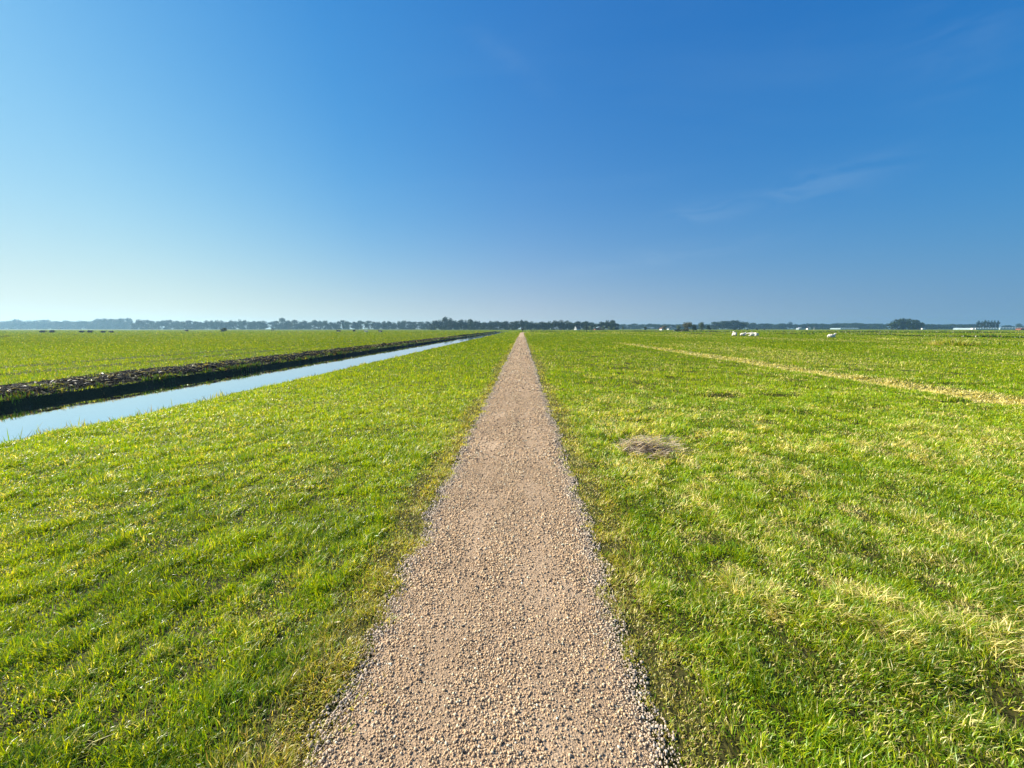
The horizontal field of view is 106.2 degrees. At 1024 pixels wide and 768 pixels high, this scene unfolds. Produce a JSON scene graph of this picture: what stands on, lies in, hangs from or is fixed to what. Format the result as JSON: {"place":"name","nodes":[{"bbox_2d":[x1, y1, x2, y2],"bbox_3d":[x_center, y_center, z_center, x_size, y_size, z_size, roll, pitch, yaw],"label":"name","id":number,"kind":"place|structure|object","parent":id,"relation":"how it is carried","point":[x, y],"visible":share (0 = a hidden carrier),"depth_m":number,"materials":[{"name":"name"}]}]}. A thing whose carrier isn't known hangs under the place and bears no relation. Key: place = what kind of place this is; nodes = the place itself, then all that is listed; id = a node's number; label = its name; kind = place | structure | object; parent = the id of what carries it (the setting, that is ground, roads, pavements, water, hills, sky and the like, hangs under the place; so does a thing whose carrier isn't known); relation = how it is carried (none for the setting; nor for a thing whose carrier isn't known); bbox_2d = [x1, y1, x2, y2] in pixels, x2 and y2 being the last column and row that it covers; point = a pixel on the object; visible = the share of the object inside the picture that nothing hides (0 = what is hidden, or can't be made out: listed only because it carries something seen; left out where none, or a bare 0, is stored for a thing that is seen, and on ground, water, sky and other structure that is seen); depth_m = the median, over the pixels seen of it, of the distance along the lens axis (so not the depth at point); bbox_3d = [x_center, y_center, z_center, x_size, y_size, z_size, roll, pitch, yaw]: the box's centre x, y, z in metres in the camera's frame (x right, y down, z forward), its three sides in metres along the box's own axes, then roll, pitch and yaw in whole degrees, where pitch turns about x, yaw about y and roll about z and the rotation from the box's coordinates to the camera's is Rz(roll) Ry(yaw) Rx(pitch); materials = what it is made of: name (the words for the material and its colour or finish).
{"place":"outdoors","nodes":[
{"label":"outdoors","id":0,"kind":"place"},
{"bbox_2d":[0,332,503,442],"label":"water","id":1,"kind":"structure","parent":0,"point":[62,413],"depth_m":12.30,"materials":[{"name":"blue liquid"}]},
{"bbox_2d":[0,330,508,401],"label":"field grass","id":2,"kind":"structure","parent":0,"point":[61,342],"depth_m":37.23,"materials":[{"name":"green plant"}]},
{"bbox_2d":[291,332,682,767],"bbox_3d":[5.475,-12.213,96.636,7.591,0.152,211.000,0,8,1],"label":"path","id":3,"kind":"structure","parent":0,"point":[546,743],"depth_m":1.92,"materials":[{"name":"beige gravel"}]},
{"bbox_2d":[0,329,1023,767],"bbox_3d":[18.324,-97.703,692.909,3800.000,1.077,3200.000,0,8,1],"label":"ground","id":4,"kind":"structure","parent":0,"point":[650,655],"depth_m":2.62,"materials":[{"name":"green plant"}]},
{"bbox_2d":[0,321,12,328],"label":"tree","id":5,"kind":"object","parent":4,"relation":"on","point":[4,325],"visible":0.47,"depth_m":862.66,"materials":[{"name":"green plant"}]},
{"bbox_2d":[6,319,19,328],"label":"tree","id":6,"kind":"object","parent":4,"relation":"on","point":[12,324],"visible":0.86,"depth_m":852.90,"materials":[{"name":"green plant"}]},
{"bbox_2d":[14,320,24,328],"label":"tree","id":7,"kind":"object","parent":4,"relation":"on","point":[18,325],"visible":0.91,"depth_m":853.81,"materials":[{"name":"green plant"}]},
{"bbox_2d":[19,320,36,328],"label":"tree","id":8,"kind":"object","parent":4,"relation":"on","point":[26,325],"visible":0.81,"depth_m":857.22,"materials":[{"name":"green plant"}]},
{"bbox_2d":[28,320,44,328],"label":"tree","id":9,"kind":"object","parent":4,"relation":"on","point":[35,323],"visible":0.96,"depth_m":854.88,"materials":[{"name":"green plant"}]},
{"bbox_2d":[38,319,50,328],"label":"tree","id":10,"kind":"object","parent":4,"relation":"on","point":[45,323],"visible":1,"depth_m":859.72,"materials":[{"name":"green plant"}]},
{"bbox_2d":[52,321,62,328],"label":"tree","id":11,"kind":"object","parent":4,"relation":"on","point":[57,324],"visible":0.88,"depth_m":847.82,"materials":[{"name":"green plant"}]},
{"bbox_2d":[60,320,72,328],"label":"tree","id":12,"kind":"object","parent":4,"relation":"on","point":[65,324],"visible":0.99,"depth_m":853.15,"materials":[{"name":"green plant"}]},
{"bbox_2d":[72,320,86,328],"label":"tree","id":13,"kind":"object","parent":4,"relation":"on","point":[82,324],"visible":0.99,"depth_m":857.07,"materials":[{"name":"green plant"}]},
{"bbox_2d":[87,321,97,328],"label":"tree","id":14,"kind":"object","parent":4,"relation":"on","point":[89,323],"visible":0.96,"depth_m":855.15,"materials":[{"name":"green plant"}]},
{"bbox_2d":[98,318,107,328],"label":"tree","id":15,"kind":"object","parent":4,"relation":"on","point":[101,325],"visible":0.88,"depth_m":856.67,"materials":[{"name":"green plant"}]},
{"bbox_2d":[102,318,112,328],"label":"tree","id":16,"kind":"object","parent":4,"relation":"on","point":[105,321],"visible":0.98,"depth_m":857.51,"materials":[{"name":"green plant"}]},
{"bbox_2d":[107,318,115,328],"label":"tree","id":17,"kind":"object","parent":4,"relation":"on","point":[110,320],"visible":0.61,"depth_m":860.50,"materials":[{"name":"green plant"}]},
{"bbox_2d":[112,319,123,328],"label":"tree","id":18,"kind":"object","parent":4,"relation":"on","point":[115,321],"visible":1,"depth_m":855.33,"materials":[{"name":"green plant"}]},
{"bbox_2d":[120,318,132,328],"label":"tree","id":19,"kind":"object","parent":4,"relation":"on","point":[128,322],"visible":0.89,"depth_m":864.54,"materials":[{"name":"green plant"}]},
{"bbox_2d":[129,322,138,329],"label":"tree","id":20,"kind":"object","parent":4,"relation":"on","point":[133,325],"visible":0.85,"depth_m":711.32,"materials":[{"name":"green plant"}]},
{"bbox_2d":[135,319,146,329],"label":"tree","id":21,"kind":"object","parent":4,"relation":"on","point":[142,323],"visible":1,"depth_m":697.34,"materials":[{"name":"green plant"}]},
{"bbox_2d":[148,321,154,329],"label":"tree","id":22,"kind":"object","parent":4,"relation":"on","point":[150,323],"visible":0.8,"depth_m":706.28,"materials":[{"name":"green plant"}]},
{"bbox_2d":[153,321,162,329],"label":"tree","id":23,"kind":"object","parent":4,"relation":"on","point":[156,325],"visible":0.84,"depth_m":693.15,"materials":[{"name":"green plant"}]},
{"bbox_2d":[159,320,169,329],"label":"tree","id":24,"kind":"object","parent":4,"relation":"on","point":[165,323],"visible":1,"depth_m":694.12,"materials":[{"name":"green plant"}]},
{"bbox_2d":[165,320,175,328],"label":"tree","id":25,"kind":"object","parent":4,"relation":"on","point":[170,325],"visible":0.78,"depth_m":712.28,"materials":[{"name":"green plant"}]},
{"bbox_2d":[178,321,187,328],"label":"tree","id":26,"kind":"object","parent":4,"relation":"on","point":[181,324],"visible":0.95,"depth_m":709.79,"materials":[{"name":"green plant"}]},
{"bbox_2d":[184,320,192,329],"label":"tree","id":27,"kind":"object","parent":4,"relation":"on","point":[189,324],"visible":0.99,"depth_m":699.78,"materials":[{"name":"green plant"}]},
{"bbox_2d":[192,321,201,329],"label":"tree","id":28,"kind":"object","parent":4,"relation":"on","point":[195,326],"visible":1,"depth_m":700.71,"materials":[{"name":"green plant"}]},
{"bbox_2d":[203,320,209,329],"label":"tree","id":29,"kind":"object","parent":4,"relation":"on","point":[206,324],"visible":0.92,"depth_m":705.10,"materials":[{"name":"green plant"}]},
{"bbox_2d":[207,320,213,329],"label":"tree","id":30,"kind":"object","parent":4,"relation":"on","point":[211,325],"visible":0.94,"depth_m":697.63,"materials":[{"name":"green plant"}]},
{"bbox_2d":[213,320,219,329],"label":"tree","id":31,"kind":"object","parent":4,"relation":"on","point":[215,324],"visible":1,"depth_m":698.17,"materials":[{"name":"green plant"}]},
{"bbox_2d":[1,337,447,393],"bbox_3d":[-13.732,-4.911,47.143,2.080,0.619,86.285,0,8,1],"label":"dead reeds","id":32,"kind":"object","parent":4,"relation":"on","point":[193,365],"visible":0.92,"depth_m":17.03,"materials":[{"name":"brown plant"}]},
{"bbox_2d":[226,320,234,329],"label":"tree","id":33,"kind":"object","parent":4,"relation":"on","point":[230,323],"visible":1,"depth_m":689.33,"materials":[{"name":"green plant"}]},
{"bbox_2d":[240,320,248,329],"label":"tree","id":34,"kind":"object","parent":4,"relation":"on","point":[244,323],"visible":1,"depth_m":687.01,"materials":[{"name":"green plant"}]},
{"bbox_2d":[0,332,494,406],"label":"bank sedge","id":35,"kind":"object","parent":4,"relation":"on","point":[18,397],"visible":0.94,"depth_m":18.72,"materials":[{"name":"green plant"}]},
{"bbox_2d":[0,331,495,407],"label":"mud","id":36,"kind":"structure","parent":4,"relation":"on","point":[126,374],"depth_m":15.78,"materials":[{"name":"brown soil"}]},
{"bbox_2d":[1,333,499,441],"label":"bank reeds","id":37,"kind":"object","parent":4,"relation":"on","point":[210,398],"visible":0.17,"depth_m":8.35,"materials":[{"name":"green plant"}]},
{"bbox_2d":[250,321,257,329],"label":"tree","id":38,"kind":"object","parent":4,"relation":"on","point":[254,323],"visible":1,"depth_m":689.63,"materials":[{"name":"green plant"}]},
{"bbox_2d":[0,330,521,767],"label":"meadow grass","id":39,"kind":"structure","parent":4,"relation":"on","point":[16,647],"depth_m":2.90,"materials":[{"name":"green plant"}]},
{"bbox_2d":[259,321,268,329],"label":"tree","id":40,"kind":"object","parent":4,"relation":"on","point":[263,324],"visible":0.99,"depth_m":704.11,"materials":[{"name":"green plant"}]},
{"bbox_2d":[273,321,280,329],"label":"tree","id":41,"kind":"object","parent":4,"relation":"on","point":[276,325],"visible":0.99,"depth_m":695.50,"materials":[{"name":"green plant"}]},
{"bbox_2d":[279,318,285,329],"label":"tree","id":42,"kind":"object","parent":4,"relation":"on","point":[283,324],"visible":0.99,"depth_m":700.26,"materials":[{"name":"green plant"}]},
{"bbox_2d":[284,321,292,329],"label":"tree","id":43,"kind":"object","parent":4,"relation":"on","point":[288,323],"visible":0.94,"depth_m":704.01,"materials":[{"name":"green plant"}]},
{"bbox_2d":[290,320,298,329],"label":"tree","id":44,"kind":"object","parent":4,"relation":"on","point":[294,322],"visible":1,"depth_m":685.33,"materials":[{"name":"green plant"}]},
{"bbox_2d":[306,322,312,329],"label":"tree","id":45,"kind":"object","parent":4,"relation":"on","point":[308,326],"visible":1,"depth_m":690.89,"materials":[{"name":"green plant"}]},
{"bbox_2d":[312,320,317,328],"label":"tree","id":46,"kind":"object","parent":4,"relation":"on","point":[314,322],"visible":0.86,"depth_m":711.21,"materials":[{"name":"green plant"}]},
{"bbox_2d":[322,320,328,329],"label":"tree","id":47,"kind":"object","parent":4,"relation":"on","point":[325,323],"visible":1,"depth_m":692.83,"materials":[{"name":"green plant"}]},
{"bbox_2d":[343,321,351,329],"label":"tree","id":48,"kind":"object","parent":4,"relation":"on","point":[346,325],"visible":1,"depth_m":692.24,"materials":[{"name":"green plant"}]},
{"bbox_2d":[350,322,359,328],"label":"tree","id":49,"kind":"object","parent":4,"relation":"on","point":[354,324],"visible":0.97,"depth_m":711.24,"materials":[{"name":"green plant"}]},
{"bbox_2d":[356,320,364,328],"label":"tree","id":50,"kind":"object","parent":4,"relation":"on","point":[359,323],"visible":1,"depth_m":711.60,"materials":[{"name":"green plant"}]},
{"bbox_2d":[364,321,373,329],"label":"tree","id":51,"kind":"object","parent":4,"relation":"on","point":[367,324],"visible":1,"depth_m":685.22,"materials":[{"name":"green plant"}]},
{"bbox_2d":[385,321,391,328],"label":"tree","id":52,"kind":"object","parent":4,"relation":"on","point":[388,324],"visible":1,"depth_m":684.58,"materials":[{"name":"green plant"}]},
{"bbox_2d":[406,321,412,329],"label":"tree","id":53,"kind":"object","parent":4,"relation":"on","point":[409,325],"visible":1,"depth_m":702.07,"materials":[{"name":"green plant"}]},
{"bbox_2d":[417,321,423,328],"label":"tree","id":54,"kind":"object","parent":4,"relation":"on","point":[420,324],"visible":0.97,"depth_m":706.02,"materials":[{"name":"green plant"}]},
{"bbox_2d":[431,320,438,329],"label":"tree","id":55,"kind":"object","parent":4,"relation":"on","point":[435,323],"visible":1,"depth_m":515.09,"materials":[{"name":"green plant"}]},
{"bbox_2d":[442,316,448,329],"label":"tree","id":56,"kind":"object","parent":4,"relation":"on","point":[445,322],"visible":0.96,"depth_m":522.62,"materials":[{"name":"green plant"}]},
{"bbox_2d":[447,318,455,329],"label":"tree","id":57,"kind":"object","parent":4,"relation":"on","point":[451,323],"visible":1,"depth_m":514.40,"materials":[{"name":"green plant"}]},
{"bbox_2d":[452,320,460,329],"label":"tree","id":58,"kind":"object","parent":4,"relation":"on","point":[456,323],"visible":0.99,"depth_m":515.93,"materials":[{"name":"green plant"}]},
{"bbox_2d":[459,320,464,329],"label":"tree","id":59,"kind":"object","parent":4,"relation":"on","point":[461,323],"visible":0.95,"depth_m":518.99,"materials":[{"name":"green plant"}]},
{"bbox_2d":[467,319,473,329],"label":"tree","id":60,"kind":"object","parent":4,"relation":"on","point":[470,327],"visible":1,"depth_m":509.34,"materials":[{"name":"green plant"}]},
{"bbox_2d":[479,322,488,329],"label":"tree","id":61,"kind":"object","parent":4,"relation":"on","point":[483,325],"visible":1,"depth_m":505.48,"materials":[{"name":"green plant"}]},
{"bbox_2d":[486,321,494,329],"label":"tree","id":62,"kind":"object","parent":4,"relation":"on","point":[491,324],"visible":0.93,"depth_m":517.14,"materials":[{"name":"green plant"}]},
{"bbox_2d":[497,321,506,329],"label":"tree","id":63,"kind":"object","parent":4,"relation":"on","point":[501,325],"visible":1,"depth_m":506.02,"materials":[{"name":"green plant"}]},
{"bbox_2d":[508,321,515,329],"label":"tree","id":64,"kind":"object","parent":4,"relation":"on","point":[511,323],"visible":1,"depth_m":508.37,"materials":[{"name":"green plant"}]},
{"bbox_2d":[518,319,524,329],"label":"tree","id":65,"kind":"object","parent":4,"relation":"on","point":[521,324],"visible":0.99,"depth_m":507.87,"materials":[{"name":"green plant"}]},
{"bbox_2d":[527,321,535,328],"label":"tree","id":66,"kind":"object","parent":4,"relation":"on","point":[531,324],"visible":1,"depth_m":507.72,"materials":[{"name":"green plant"}]},
{"bbox_2d":[550,320,558,328],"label":"tree","id":67,"kind":"object","parent":4,"relation":"on","point":[554,324],"visible":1,"depth_m":498.57,"materials":[{"name":"green plant"}]},
{"bbox_2d":[557,320,565,329],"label":"tree","id":68,"kind":"object","parent":4,"relation":"on","point":[561,325],"visible":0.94,"depth_m":502.33,"materials":[{"name":"green plant"}]},
{"bbox_2d":[567,322,574,329],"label":"tree","id":69,"kind":"object","parent":4,"relation":"on","point":[570,326],"visible":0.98,"depth_m":502.00,"materials":[{"name":"green plant"}]},
{"bbox_2d":[530,330,671,331],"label":"ditch reeds","id":70,"kind":"object","parent":4,"relation":"on","point":[591,330],"visible":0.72,"depth_m":211.91,"materials":[{"name":"green plant"}]},
{"bbox_2d":[610,320,616,329],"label":"tree","id":71,"kind":"object","parent":4,"relation":"on","point":[612,322],"visible":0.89,"depth_m":508.54,"materials":[{"name":"green plant"}]},
{"bbox_2d":[613,433,691,458],"bbox_3d":[1.995,0.839,5.471,1.208,0.364,1.263,0,8,1],"label":"straw clump","id":72,"kind":"object","parent":4,"relation":"on","point":[639,447],"visible":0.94,"depth_m":5.30,"materials":[{"name":"beige plant"}]},
{"bbox_2d":[682,322,692,330],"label":"tree","id":73,"kind":"object","parent":4,"relation":"on","point":[686,325],"visible":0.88,"depth_m":321.54,"materials":[{"name":"green plant"}]},
{"bbox_2d":[708,321,717,328],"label":"tree","id":74,"kind":"object","parent":4,"relation":"on","point":[713,326],"visible":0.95,"depth_m":734.06,"materials":[{"name":"green plant"}]},
{"bbox_2d":[719,321,728,328],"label":"tree","id":75,"kind":"object","parent":4,"relation":"on","point":[722,325],"visible":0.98,"depth_m":731.96,"materials":[{"name":"green plant"}]},
{"bbox_2d":[728,320,736,328],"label":"tree","id":76,"kind":"object","parent":4,"relation":"on","point":[733,325],"visible":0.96,"depth_m":733.53,"materials":[{"name":"green plant"}]},
{"bbox_2d":[771,324,782,328],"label":"tree","id":77,"kind":"object","parent":4,"relation":"on","point":[775,326],"visible":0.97,"depth_m":1007.20,"materials":[{"name":"green plant"}]},
{"bbox_2d":[780,324,792,328],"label":"tree","id":78,"kind":"object","parent":4,"relation":"on","point":[785,326],"visible":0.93,"depth_m":1010.97,"materials":[{"name":"green plant"}]},
{"bbox_2d":[812,323,821,328],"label":"tree","id":79,"kind":"object","parent":4,"relation":"on","point":[815,325],"visible":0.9,"depth_m":1009.46,"materials":[{"name":"green plant"}]},
{"bbox_2d":[753,332,899,334],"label":"ditch reeds","id":80,"kind":"object","parent":4,"relation":"on","point":[849,333],"visible":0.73,"depth_m":104.68,"materials":[{"name":"green plant"}]},
{"bbox_2d":[702,330,1023,332],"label":"ditch reeds","id":81,"kind":"object","parent":4,"relation":"on","point":[872,331],"visible":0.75,"depth_m":154.52,"materials":[{"name":"green plant"}]},
{"bbox_2d":[858,324,869,328],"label":"tree","id":82,"kind":"object","parent":4,"relation":"on","point":[864,326],"visible":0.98,"depth_m":1023.15,"materials":[{"name":"green plant"}]},
{"bbox_2d":[869,323,880,328],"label":"tree","id":83,"kind":"object","parent":4,"relation":"on","point":[874,326],"visible":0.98,"depth_m":1005.03,"materials":[{"name":"green plant"}]},
{"bbox_2d":[885,322,901,329],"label":"tree","id":84,"kind":"object","parent":4,"relation":"on","point":[892,325],"visible":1,"depth_m":613.74,"materials":[{"name":"green plant"}]},
{"bbox_2d":[897,318,910,329],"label":"tree","id":85,"kind":"object","parent":4,"relation":"on","point":[902,326],"visible":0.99,"depth_m":611.18,"materials":[{"name":"green plant"}]},
{"bbox_2d":[904,318,917,329],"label":"tree","id":86,"kind":"object","parent":4,"relation":"on","point":[912,324],"visible":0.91,"depth_m":607.18,"materials":[{"name":"green plant"}]},
{"bbox_2d":[910,320,922,329],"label":"tree","id":87,"kind":"object","parent":4,"relation":"on","point":[917,322],"visible":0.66,"depth_m":612.80,"materials":[{"name":"green plant"}]},
{"bbox_2d":[927,324,936,328],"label":"tree","id":88,"kind":"object","parent":4,"relation":"on","point":[930,326],"visible":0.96,"depth_m":889.75,"materials":[{"name":"green plant"}]},
{"bbox_2d":[860,337,1007,342],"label":"ditch reeds","id":89,"kind":"object","parent":4,"relation":"on","point":[908,339],"visible":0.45,"depth_m":57.55,"materials":[{"name":"green plant"}]},
{"bbox_2d":[941,324,952,328],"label":"tree","id":90,"kind":"object","parent":4,"relation":"on","point":[946,326],"visible":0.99,"depth_m":888.50,"materials":[{"name":"green plant"}]},
{"bbox_2d":[938,337,970,345],"bbox_3d":[43.329,-4.227,37.692,2.474,0.952,2.398,-2,9,-16],"label":"weed clump","id":91,"kind":"object","parent":4,"relation":"on","point":[951,342],"visible":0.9,"depth_m":37.37,"materials":[{"name":"green plant"}]},
{"bbox_2d":[895,334,1023,337],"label":"ditch reeds","id":92,"kind":"object","parent":4,"relation":"on","point":[987,335],"visible":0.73,"depth_m":74.36,"materials":[{"name":"green plant"}]},
{"bbox_2d":[902,340,1023,344],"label":"ditch reeds","id":93,"kind":"object","parent":4,"relation":"on","point":[987,342],"visible":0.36,"depth_m":39.97,"materials":[{"name":"green plant"}]},
{"bbox_2d":[958,338,980,344],"bbox_3d":[45.636,-4.274,38.611,2.072,0.823,2.136,3,9,20],"label":"weed clump","id":94,"kind":"object","parent":4,"relation":"on","point":[973,342],"visible":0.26,"depth_m":38.10,"materials":[{"name":"green plant"}]},
{"bbox_2d":[953,328,998,329],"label":"greenhouse","id":95,"kind":"object","parent":4,"relation":"on","point":[975,329],"visible":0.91,"depth_m":576.09,"materials":[{"name":"white glass"}]},
{"bbox_2d":[0,0,1023,328],"label":"sky","id":96,"kind":"structure","parent":0,"point":[802,162],"materials":[{"name":"blue"}]},
{"bbox_2d":[621,343,1023,407],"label":"dry grass","id":97,"kind":"structure","parent":0,"point":[726,359],"depth_m":12.72,"materials":[{"name":"beige plant"}]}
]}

